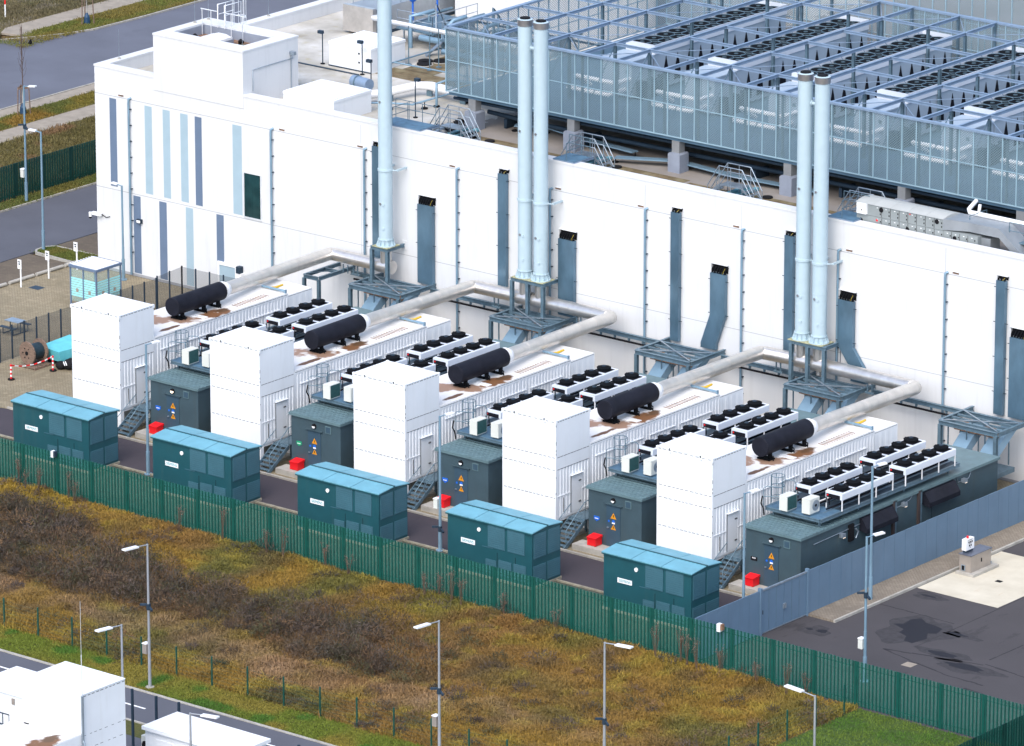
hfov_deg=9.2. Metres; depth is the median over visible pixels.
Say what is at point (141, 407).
access stair
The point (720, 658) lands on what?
dead weed
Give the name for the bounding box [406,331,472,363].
dry cooler
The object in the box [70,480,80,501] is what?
dead weed
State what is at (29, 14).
meadow
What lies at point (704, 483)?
generator container
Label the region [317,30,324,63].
floodlight post
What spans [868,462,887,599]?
lamp post
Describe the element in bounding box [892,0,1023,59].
screen
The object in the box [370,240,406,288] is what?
stack gantry
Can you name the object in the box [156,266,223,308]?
fence
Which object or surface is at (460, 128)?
stepover bridge
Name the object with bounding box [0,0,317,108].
public road
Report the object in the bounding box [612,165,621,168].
rubber mat
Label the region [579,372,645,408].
dry cooler
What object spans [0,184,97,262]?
access drive
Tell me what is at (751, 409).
dry cooler
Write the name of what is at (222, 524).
dead weed
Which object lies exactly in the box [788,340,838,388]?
stack gantry
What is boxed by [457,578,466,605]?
dead weed
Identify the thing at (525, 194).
chimney stack
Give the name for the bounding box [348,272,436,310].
cable gantry
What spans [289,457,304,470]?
sand bin
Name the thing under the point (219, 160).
industrial building
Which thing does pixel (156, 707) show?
fence post
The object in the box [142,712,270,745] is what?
foreground cabin
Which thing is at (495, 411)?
dry cooler
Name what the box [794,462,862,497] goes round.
dry cooler
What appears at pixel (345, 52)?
roof unit
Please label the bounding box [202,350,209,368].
air conditioner
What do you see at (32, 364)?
barrier tape
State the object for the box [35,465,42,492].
dead weed
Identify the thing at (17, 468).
dead weed
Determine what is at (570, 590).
palisade fence
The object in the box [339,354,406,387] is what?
dry cooler
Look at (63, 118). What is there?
footpath
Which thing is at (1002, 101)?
rooftop chiller
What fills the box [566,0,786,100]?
rooftop chiller
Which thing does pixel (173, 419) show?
door
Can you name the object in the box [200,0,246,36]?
cage ladder
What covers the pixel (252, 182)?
window
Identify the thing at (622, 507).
switchroom
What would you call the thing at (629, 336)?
cable beam
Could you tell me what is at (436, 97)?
pipe run
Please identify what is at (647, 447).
dry cooler
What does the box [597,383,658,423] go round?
exhaust silencer
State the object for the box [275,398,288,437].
door
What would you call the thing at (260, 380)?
generator container
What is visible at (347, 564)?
dead weed
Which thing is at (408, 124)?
access landing
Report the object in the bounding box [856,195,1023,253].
air handling unit
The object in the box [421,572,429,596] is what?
dead weed
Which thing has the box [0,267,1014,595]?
paved yard
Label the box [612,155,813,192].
cable tray
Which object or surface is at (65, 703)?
building
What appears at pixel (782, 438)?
exhaust silencer
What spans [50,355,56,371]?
barrier post
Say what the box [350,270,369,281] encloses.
cable beam
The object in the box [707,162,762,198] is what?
stepover bridge
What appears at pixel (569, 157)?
access landing
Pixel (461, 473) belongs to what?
door
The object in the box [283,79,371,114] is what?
roof unit
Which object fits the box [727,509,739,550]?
door
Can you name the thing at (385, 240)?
chimney stack
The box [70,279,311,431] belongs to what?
generator container
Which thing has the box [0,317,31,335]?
picnic table
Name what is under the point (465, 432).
service platform
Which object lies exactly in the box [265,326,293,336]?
dry cooler
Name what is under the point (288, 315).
dry cooler
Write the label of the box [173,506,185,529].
dead weed
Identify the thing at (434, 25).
pipe rack
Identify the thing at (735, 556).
access stair
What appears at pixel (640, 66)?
screen
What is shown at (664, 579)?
transformer kiosk
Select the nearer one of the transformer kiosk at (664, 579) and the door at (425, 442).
the transformer kiosk at (664, 579)
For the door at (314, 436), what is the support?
in the switchroom at (322, 431)
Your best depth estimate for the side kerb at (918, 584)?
324.52 m
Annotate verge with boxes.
[0,93,94,130]
[0,174,96,210]
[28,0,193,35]
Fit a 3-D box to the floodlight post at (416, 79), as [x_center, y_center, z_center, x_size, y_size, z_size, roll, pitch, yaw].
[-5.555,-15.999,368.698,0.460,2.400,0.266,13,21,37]
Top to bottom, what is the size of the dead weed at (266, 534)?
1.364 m
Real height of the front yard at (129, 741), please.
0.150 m
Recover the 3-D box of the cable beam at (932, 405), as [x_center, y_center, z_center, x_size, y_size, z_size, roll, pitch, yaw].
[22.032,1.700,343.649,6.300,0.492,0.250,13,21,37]
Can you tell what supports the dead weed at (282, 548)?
on the rough grass at (790, 737)
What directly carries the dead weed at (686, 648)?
on the rough grass at (790, 737)
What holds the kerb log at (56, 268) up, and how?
on the paved yard at (26, 303)
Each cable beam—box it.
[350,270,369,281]
[429,288,509,312]
[572,321,657,347]
[720,354,804,381]
[873,389,961,417]
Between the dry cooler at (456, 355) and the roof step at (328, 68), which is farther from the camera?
the roof step at (328, 68)
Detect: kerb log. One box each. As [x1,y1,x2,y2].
[8,274,34,284]
[35,269,47,275]
[49,265,63,271]
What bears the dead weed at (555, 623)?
on the rough grass at (790, 737)
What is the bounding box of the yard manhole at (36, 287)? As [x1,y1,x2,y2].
[28,285,44,289]
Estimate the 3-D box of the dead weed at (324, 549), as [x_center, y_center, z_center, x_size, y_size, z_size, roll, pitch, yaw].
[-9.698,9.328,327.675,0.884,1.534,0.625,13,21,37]
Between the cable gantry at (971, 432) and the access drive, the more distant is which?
the access drive
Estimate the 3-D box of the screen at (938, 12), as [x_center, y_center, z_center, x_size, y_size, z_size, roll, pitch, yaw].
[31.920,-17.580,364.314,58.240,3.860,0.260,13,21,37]
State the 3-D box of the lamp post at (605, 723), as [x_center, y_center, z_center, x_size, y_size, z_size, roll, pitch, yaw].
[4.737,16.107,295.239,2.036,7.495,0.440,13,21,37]
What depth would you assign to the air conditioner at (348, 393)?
342.19 m
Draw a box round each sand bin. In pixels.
[149,421,163,433]
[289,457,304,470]
[438,494,450,507]
[587,532,602,546]
[745,572,759,586]
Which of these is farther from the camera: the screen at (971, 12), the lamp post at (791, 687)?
the screen at (971, 12)
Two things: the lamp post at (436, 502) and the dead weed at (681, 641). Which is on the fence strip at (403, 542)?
the dead weed at (681, 641)
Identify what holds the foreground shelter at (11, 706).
on the front yard at (129, 741)
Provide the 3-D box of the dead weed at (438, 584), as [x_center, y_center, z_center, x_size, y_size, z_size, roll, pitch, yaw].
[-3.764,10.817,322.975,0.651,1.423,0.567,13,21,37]
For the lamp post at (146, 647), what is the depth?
309.30 m
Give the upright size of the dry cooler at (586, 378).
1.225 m
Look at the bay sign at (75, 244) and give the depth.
380.81 m
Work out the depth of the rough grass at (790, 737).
312.47 m
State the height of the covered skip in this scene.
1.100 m
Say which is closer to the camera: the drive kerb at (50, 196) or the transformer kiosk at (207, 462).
the transformer kiosk at (207, 462)
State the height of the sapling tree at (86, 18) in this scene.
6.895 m
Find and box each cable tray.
[512,124,637,156]
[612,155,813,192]
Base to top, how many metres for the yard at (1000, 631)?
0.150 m
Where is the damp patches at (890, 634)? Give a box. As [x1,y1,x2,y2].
[798,591,1008,676]
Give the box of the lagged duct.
[371,81,465,104]
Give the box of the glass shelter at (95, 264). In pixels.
[68,256,121,303]
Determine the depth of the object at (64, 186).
397.72 m
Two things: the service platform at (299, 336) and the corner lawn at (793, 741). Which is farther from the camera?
the service platform at (299, 336)
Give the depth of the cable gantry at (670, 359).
351.69 m
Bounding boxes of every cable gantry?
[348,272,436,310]
[488,304,578,343]
[634,337,725,378]
[782,371,875,414]
[937,406,1023,478]
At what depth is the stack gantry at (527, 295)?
358.36 m
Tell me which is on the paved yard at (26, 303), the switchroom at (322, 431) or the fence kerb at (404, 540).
the switchroom at (322, 431)
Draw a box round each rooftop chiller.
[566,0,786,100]
[651,15,868,116]
[732,30,951,129]
[829,46,1023,150]
[904,87,1023,168]
[992,158,1023,179]
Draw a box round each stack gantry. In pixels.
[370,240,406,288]
[510,277,557,324]
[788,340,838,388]
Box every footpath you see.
[0,104,94,142]
[1,0,142,36]
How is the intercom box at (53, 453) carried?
attached to the palisade fence at (570, 590)
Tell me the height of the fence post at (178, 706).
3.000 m
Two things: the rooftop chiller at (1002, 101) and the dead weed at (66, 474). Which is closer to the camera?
the dead weed at (66, 474)
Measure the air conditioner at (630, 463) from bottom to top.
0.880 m
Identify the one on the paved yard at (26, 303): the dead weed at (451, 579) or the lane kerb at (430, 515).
the lane kerb at (430, 515)
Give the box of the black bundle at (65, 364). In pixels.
[56,358,71,369]
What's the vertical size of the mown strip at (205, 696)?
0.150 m
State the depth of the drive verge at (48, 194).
398.10 m
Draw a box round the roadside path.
[0,84,94,117]
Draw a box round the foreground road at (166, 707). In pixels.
[0,651,326,745]
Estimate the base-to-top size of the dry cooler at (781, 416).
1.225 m
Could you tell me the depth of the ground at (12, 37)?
437.23 m
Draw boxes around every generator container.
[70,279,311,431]
[209,312,450,467]
[352,344,593,504]
[501,379,742,542]
[656,415,897,579]
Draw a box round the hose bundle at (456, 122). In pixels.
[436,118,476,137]
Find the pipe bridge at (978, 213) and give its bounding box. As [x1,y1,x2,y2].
[967,199,1023,250]
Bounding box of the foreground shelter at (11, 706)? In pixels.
[0,666,35,724]
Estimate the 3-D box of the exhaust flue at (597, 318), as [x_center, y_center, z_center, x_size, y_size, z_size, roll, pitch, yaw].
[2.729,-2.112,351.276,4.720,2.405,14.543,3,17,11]
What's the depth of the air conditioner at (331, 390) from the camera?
342.78 m
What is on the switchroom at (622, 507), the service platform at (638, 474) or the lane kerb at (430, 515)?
the service platform at (638, 474)
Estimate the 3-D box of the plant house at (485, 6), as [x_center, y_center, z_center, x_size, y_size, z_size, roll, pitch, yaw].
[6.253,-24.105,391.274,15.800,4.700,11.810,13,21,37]
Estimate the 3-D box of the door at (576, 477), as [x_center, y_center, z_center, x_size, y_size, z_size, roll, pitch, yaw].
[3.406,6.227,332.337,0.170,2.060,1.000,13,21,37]
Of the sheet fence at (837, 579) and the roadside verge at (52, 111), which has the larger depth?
the roadside verge at (52, 111)
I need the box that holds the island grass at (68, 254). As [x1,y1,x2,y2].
[35,245,97,260]
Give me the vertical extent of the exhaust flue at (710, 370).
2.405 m
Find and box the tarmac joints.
[791,597,1023,711]
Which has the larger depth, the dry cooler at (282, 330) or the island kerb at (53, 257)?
the island kerb at (53, 257)
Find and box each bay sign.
[17,259,21,286]
[45,251,49,278]
[73,242,77,269]
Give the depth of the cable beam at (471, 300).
362.20 m
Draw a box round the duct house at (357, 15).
[343,0,454,32]
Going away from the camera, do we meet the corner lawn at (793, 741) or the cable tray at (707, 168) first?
the corner lawn at (793, 741)
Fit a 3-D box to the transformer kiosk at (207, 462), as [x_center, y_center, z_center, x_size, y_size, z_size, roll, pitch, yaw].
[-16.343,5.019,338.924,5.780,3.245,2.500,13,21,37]
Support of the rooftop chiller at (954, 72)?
on the steel enclosure
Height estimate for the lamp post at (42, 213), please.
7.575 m
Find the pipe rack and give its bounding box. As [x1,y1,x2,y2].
[371,0,581,79]
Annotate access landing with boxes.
[392,98,439,131]
[553,134,593,163]
[828,190,869,221]
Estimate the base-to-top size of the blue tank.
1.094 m
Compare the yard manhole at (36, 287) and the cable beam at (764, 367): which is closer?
the cable beam at (764, 367)
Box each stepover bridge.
[430,104,480,139]
[561,132,614,167]
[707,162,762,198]
[837,187,884,211]
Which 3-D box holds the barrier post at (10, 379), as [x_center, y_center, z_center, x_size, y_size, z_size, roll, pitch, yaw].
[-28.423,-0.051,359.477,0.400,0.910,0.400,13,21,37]
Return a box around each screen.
[444,26,1023,208]
[446,0,665,89]
[666,0,1023,60]
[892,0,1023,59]
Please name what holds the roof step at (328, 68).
on the industrial building at (219, 160)
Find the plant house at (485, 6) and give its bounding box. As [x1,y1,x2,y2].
[455,0,771,45]
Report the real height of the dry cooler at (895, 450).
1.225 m
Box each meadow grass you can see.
[0,0,105,28]
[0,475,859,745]
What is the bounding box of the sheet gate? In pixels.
[758,568,809,635]
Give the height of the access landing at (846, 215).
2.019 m
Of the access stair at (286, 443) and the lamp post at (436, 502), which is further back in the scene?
the access stair at (286, 443)
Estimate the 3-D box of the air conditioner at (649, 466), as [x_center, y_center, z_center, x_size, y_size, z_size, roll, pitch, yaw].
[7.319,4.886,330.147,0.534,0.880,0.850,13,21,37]
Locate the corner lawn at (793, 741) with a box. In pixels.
[776,709,968,745]
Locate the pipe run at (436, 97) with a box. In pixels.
[371,78,478,109]
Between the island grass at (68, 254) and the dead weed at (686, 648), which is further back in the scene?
the island grass at (68, 254)
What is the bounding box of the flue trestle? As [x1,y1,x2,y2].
[302,262,354,297]
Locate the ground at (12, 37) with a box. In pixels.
[0,35,1012,482]
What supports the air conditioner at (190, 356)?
on the service platform at (299, 336)
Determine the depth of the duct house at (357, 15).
388.72 m
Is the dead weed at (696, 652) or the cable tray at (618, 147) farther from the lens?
the cable tray at (618, 147)
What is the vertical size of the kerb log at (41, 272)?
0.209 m
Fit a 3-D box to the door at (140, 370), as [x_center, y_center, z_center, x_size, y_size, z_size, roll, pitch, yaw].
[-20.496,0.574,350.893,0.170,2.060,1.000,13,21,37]
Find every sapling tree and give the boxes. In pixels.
[17,27,30,113]
[81,0,93,23]
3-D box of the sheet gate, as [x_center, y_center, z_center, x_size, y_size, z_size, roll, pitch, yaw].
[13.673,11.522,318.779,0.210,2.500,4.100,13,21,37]
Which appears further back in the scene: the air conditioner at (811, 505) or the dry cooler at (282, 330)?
the dry cooler at (282, 330)
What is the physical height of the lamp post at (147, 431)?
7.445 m
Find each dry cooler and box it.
[198,320,265,352]
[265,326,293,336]
[266,298,331,329]
[292,305,357,336]
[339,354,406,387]
[405,359,435,371]
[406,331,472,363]
[433,338,499,372]
[485,389,553,422]
[552,365,618,398]
[552,394,582,406]
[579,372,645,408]
[637,425,704,459]
[703,400,768,434]
[706,431,734,442]
[731,407,797,444]
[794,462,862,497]
[826,468,893,510]
[859,436,925,471]
[889,444,955,485]
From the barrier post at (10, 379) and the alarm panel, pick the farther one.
the barrier post at (10, 379)
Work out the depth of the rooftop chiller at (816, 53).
365.96 m
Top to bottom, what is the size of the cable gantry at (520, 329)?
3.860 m
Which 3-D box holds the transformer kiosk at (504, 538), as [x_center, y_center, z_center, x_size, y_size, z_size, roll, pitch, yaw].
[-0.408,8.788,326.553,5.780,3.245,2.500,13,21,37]
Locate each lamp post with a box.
[18,85,36,200]
[28,128,44,248]
[95,624,123,677]
[110,181,126,280]
[122,544,153,688]
[144,340,159,475]
[189,712,219,745]
[413,620,443,745]
[432,411,454,551]
[595,642,633,745]
[742,488,759,597]
[784,684,815,745]
[857,531,884,682]
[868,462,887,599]
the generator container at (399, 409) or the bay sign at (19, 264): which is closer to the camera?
the generator container at (399, 409)
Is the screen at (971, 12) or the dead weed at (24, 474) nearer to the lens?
the dead weed at (24, 474)
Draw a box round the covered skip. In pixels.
[46,335,71,363]
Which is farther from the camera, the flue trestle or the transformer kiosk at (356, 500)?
the flue trestle
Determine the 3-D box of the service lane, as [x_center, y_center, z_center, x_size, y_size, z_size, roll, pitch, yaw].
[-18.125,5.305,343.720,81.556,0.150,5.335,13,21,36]
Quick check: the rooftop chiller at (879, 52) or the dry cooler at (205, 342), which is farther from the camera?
the rooftop chiller at (879, 52)
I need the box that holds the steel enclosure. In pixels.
[449,0,1023,234]
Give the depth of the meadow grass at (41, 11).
444.08 m
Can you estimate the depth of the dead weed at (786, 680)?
309.03 m
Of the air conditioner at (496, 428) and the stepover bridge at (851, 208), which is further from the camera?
the stepover bridge at (851, 208)
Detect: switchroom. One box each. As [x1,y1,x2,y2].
[135,307,373,441]
[275,339,516,477]
[421,373,665,516]
[572,407,819,556]
[728,443,999,594]
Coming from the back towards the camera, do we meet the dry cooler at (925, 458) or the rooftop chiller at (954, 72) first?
the rooftop chiller at (954, 72)
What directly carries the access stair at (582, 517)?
on the paved yard at (26, 303)
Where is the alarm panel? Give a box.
[962,535,973,552]
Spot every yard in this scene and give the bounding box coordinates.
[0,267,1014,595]
[126,734,140,745]
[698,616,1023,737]
[836,541,1023,670]
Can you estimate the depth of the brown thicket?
320.88 m
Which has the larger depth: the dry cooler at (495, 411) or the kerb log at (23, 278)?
the kerb log at (23, 278)
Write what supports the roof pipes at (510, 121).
on the industrial building at (219, 160)
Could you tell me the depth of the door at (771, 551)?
323.48 m
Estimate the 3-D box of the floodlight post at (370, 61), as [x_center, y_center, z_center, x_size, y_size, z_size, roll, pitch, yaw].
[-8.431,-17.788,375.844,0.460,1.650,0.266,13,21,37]
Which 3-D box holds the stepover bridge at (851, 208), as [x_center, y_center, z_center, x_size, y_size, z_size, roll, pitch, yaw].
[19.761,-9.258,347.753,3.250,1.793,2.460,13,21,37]
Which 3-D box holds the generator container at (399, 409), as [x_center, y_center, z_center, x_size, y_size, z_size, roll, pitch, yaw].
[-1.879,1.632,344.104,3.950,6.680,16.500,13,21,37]
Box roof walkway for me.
[375,50,835,213]
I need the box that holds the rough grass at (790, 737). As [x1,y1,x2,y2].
[0,488,851,745]
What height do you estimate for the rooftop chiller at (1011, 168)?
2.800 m
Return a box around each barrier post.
[8,364,14,380]
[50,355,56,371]
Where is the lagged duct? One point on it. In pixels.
(429, 87)
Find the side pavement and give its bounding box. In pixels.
[808,521,1023,621]
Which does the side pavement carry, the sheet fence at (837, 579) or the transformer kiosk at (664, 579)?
the sheet fence at (837, 579)
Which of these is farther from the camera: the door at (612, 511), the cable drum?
the cable drum
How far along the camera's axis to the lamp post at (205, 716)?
285.37 m
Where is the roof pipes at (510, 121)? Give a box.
[487,109,1015,219]
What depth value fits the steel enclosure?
359.79 m
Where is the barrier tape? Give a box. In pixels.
[12,356,51,366]
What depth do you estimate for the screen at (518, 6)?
373.95 m
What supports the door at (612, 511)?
in the switchroom at (622, 507)
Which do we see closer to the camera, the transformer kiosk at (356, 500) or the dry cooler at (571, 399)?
the transformer kiosk at (356, 500)
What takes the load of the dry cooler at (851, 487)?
on the service platform at (832, 510)
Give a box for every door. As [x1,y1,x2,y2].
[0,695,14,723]
[135,363,147,402]
[164,393,180,427]
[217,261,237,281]
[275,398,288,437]
[305,428,322,465]
[420,434,433,473]
[452,465,469,505]
[570,471,583,511]
[604,502,621,545]
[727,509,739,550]
[762,542,780,586]
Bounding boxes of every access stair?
[118,391,150,436]
[260,426,291,472]
[407,463,436,509]
[558,500,588,548]
[714,539,745,588]
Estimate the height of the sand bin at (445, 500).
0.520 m
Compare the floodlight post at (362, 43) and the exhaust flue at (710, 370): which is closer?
the exhaust flue at (710, 370)
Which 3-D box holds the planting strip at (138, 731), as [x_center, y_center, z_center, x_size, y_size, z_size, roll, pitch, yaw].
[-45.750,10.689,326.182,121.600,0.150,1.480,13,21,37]
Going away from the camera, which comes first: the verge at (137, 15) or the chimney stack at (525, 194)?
the chimney stack at (525, 194)
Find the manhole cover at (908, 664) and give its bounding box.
[901,662,916,666]
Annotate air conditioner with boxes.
[182,346,198,365]
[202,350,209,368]
[323,380,339,400]
[344,384,353,402]
[470,416,486,436]
[491,419,501,439]
[621,453,638,473]
[643,456,656,476]
[779,491,796,512]
[802,494,819,515]
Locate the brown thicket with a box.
[0,474,837,745]
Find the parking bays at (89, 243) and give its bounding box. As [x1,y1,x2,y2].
[58,233,97,253]
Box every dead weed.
[15,458,20,483]
[23,467,31,487]
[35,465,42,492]
[65,473,73,496]
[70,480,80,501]
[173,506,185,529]
[219,508,226,540]
[262,529,272,551]
[281,527,287,557]
[319,541,327,565]
[343,554,356,573]
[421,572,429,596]
[436,572,443,595]
[447,571,457,598]
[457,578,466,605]
[498,592,508,613]
[550,607,563,628]
[651,622,660,655]
[674,629,685,661]
[681,634,691,665]
[691,635,699,669]
[713,644,726,669]
[751,661,762,682]
[783,663,791,694]
[801,671,811,693]
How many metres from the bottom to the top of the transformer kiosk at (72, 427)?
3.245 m
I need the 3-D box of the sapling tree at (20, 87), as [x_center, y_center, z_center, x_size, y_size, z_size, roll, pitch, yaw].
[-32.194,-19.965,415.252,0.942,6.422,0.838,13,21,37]
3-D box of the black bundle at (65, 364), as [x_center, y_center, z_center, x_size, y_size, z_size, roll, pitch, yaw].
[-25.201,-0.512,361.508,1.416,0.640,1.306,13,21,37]
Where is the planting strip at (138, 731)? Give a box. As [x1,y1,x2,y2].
[126,720,144,737]
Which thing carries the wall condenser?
attached to the foreground cabin
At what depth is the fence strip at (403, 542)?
330.21 m
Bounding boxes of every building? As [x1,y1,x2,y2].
[0,614,125,745]
[89,0,1023,482]
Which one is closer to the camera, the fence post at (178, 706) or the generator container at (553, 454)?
the fence post at (178, 706)
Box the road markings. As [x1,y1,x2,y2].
[0,666,273,745]
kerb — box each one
[0,82,94,109]
[0,182,96,212]
[0,434,603,592]
[0,649,335,745]
[5,0,205,40]
[7,406,746,596]
[35,245,96,262]
[126,718,145,724]
[833,538,1023,622]
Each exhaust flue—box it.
[221,247,378,297]
[360,280,517,329]
[503,296,616,364]
[651,346,788,398]
[806,359,921,434]
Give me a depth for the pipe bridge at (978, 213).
341.28 m
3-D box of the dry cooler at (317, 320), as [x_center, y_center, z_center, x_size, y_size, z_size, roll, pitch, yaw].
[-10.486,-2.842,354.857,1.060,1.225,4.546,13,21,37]
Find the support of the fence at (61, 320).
on the paved yard at (26, 303)
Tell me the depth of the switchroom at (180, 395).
348.06 m
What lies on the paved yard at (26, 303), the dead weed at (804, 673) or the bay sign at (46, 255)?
the bay sign at (46, 255)
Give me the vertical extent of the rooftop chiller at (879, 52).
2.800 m
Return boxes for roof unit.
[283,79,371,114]
[328,30,405,73]
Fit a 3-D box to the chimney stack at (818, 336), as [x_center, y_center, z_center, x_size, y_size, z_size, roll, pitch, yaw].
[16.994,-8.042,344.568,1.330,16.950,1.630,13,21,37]
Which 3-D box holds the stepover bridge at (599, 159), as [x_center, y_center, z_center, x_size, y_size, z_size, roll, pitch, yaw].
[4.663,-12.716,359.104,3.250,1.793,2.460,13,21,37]
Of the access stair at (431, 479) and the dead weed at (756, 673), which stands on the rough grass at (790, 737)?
the dead weed at (756, 673)
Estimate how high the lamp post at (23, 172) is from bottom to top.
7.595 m
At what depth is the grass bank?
408.87 m
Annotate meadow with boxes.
[0,0,100,35]
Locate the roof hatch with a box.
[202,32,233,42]
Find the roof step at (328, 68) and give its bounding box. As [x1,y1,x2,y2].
[298,62,358,74]
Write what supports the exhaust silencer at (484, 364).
on the generator container at (399, 409)
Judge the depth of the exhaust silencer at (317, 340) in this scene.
348.80 m
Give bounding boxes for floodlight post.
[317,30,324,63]
[357,40,364,74]
[366,59,372,78]
[413,77,420,117]
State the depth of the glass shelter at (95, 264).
372.88 m
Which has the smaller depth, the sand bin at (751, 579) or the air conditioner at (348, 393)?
the sand bin at (751, 579)
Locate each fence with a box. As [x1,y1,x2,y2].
[0,140,95,201]
[0,278,156,362]
[0,438,1023,736]
[0,598,852,745]
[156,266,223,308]
[695,480,1023,660]
[958,715,1023,745]
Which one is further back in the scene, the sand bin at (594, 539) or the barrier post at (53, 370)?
the barrier post at (53, 370)
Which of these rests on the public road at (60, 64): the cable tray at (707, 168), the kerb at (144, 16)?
the kerb at (144, 16)
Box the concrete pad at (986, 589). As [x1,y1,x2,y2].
[918,551,1023,607]
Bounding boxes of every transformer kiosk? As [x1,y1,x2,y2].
[11,390,119,473]
[150,425,261,510]
[295,462,409,549]
[445,500,562,588]
[601,539,721,630]
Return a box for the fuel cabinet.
[955,544,998,577]
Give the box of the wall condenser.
[141,734,145,745]
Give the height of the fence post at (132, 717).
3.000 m
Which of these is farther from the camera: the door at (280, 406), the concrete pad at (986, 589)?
the door at (280, 406)
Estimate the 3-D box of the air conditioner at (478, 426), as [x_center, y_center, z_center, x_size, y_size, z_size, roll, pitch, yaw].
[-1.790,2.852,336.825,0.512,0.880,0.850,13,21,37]
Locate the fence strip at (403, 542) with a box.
[0,436,753,665]
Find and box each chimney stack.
[372,0,406,276]
[511,16,533,308]
[527,19,562,311]
[787,70,813,371]
[805,73,842,375]
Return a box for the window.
[243,171,261,220]
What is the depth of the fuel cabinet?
326.75 m
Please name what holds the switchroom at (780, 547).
on the paved yard at (26, 303)
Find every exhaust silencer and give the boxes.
[165,282,226,319]
[304,314,365,353]
[448,348,509,387]
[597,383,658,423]
[752,419,813,460]
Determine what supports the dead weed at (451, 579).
on the rough grass at (790, 737)
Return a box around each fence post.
[131,689,134,745]
[155,696,157,719]
[177,702,179,711]
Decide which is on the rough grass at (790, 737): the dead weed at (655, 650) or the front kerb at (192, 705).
the dead weed at (655, 650)
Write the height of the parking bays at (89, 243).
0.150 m
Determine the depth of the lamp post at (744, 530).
316.58 m
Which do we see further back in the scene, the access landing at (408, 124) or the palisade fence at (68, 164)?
the palisade fence at (68, 164)
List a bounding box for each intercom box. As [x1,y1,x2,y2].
[51,450,56,457]
[717,623,723,631]
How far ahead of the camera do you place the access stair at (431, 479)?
337.64 m
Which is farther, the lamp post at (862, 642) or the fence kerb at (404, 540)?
the fence kerb at (404, 540)
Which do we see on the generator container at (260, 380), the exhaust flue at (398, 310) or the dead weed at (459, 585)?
the exhaust flue at (398, 310)
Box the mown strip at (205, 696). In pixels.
[0,628,413,745]
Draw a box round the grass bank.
[0,116,94,202]
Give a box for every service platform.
[165,313,321,372]
[306,346,463,408]
[452,380,635,444]
[603,415,790,482]
[760,452,959,525]
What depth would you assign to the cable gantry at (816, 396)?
345.41 m
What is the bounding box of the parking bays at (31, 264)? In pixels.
[0,254,65,284]
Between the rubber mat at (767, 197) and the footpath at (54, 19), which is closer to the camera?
the rubber mat at (767, 197)
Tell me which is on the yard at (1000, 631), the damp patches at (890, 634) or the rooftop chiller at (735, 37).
the damp patches at (890, 634)
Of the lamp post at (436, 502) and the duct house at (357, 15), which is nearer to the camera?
the lamp post at (436, 502)
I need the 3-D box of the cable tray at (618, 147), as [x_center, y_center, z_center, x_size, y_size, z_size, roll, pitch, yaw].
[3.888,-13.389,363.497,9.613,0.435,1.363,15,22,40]
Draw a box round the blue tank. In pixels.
[349,75,373,89]
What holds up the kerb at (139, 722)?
on the foreground road at (166, 707)
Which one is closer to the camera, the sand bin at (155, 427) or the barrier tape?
the sand bin at (155, 427)
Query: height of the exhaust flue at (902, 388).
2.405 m
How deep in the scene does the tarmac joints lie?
313.51 m
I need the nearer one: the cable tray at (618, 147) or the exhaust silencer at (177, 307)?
the exhaust silencer at (177, 307)
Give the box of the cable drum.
[19,338,51,370]
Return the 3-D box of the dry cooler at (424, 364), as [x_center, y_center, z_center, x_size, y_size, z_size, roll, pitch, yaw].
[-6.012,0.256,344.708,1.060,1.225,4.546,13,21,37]
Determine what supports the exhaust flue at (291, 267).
on the flue trestle
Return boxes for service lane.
[0,408,741,606]
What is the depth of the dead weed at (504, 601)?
320.46 m
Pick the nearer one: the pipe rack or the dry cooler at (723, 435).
the dry cooler at (723, 435)
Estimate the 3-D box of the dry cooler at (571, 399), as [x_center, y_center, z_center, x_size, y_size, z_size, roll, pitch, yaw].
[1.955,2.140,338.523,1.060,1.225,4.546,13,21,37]
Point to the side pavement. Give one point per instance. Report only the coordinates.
(831, 612)
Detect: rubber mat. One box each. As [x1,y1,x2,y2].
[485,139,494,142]
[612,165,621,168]
[763,195,772,198]
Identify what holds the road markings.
on the foreground road at (166, 707)

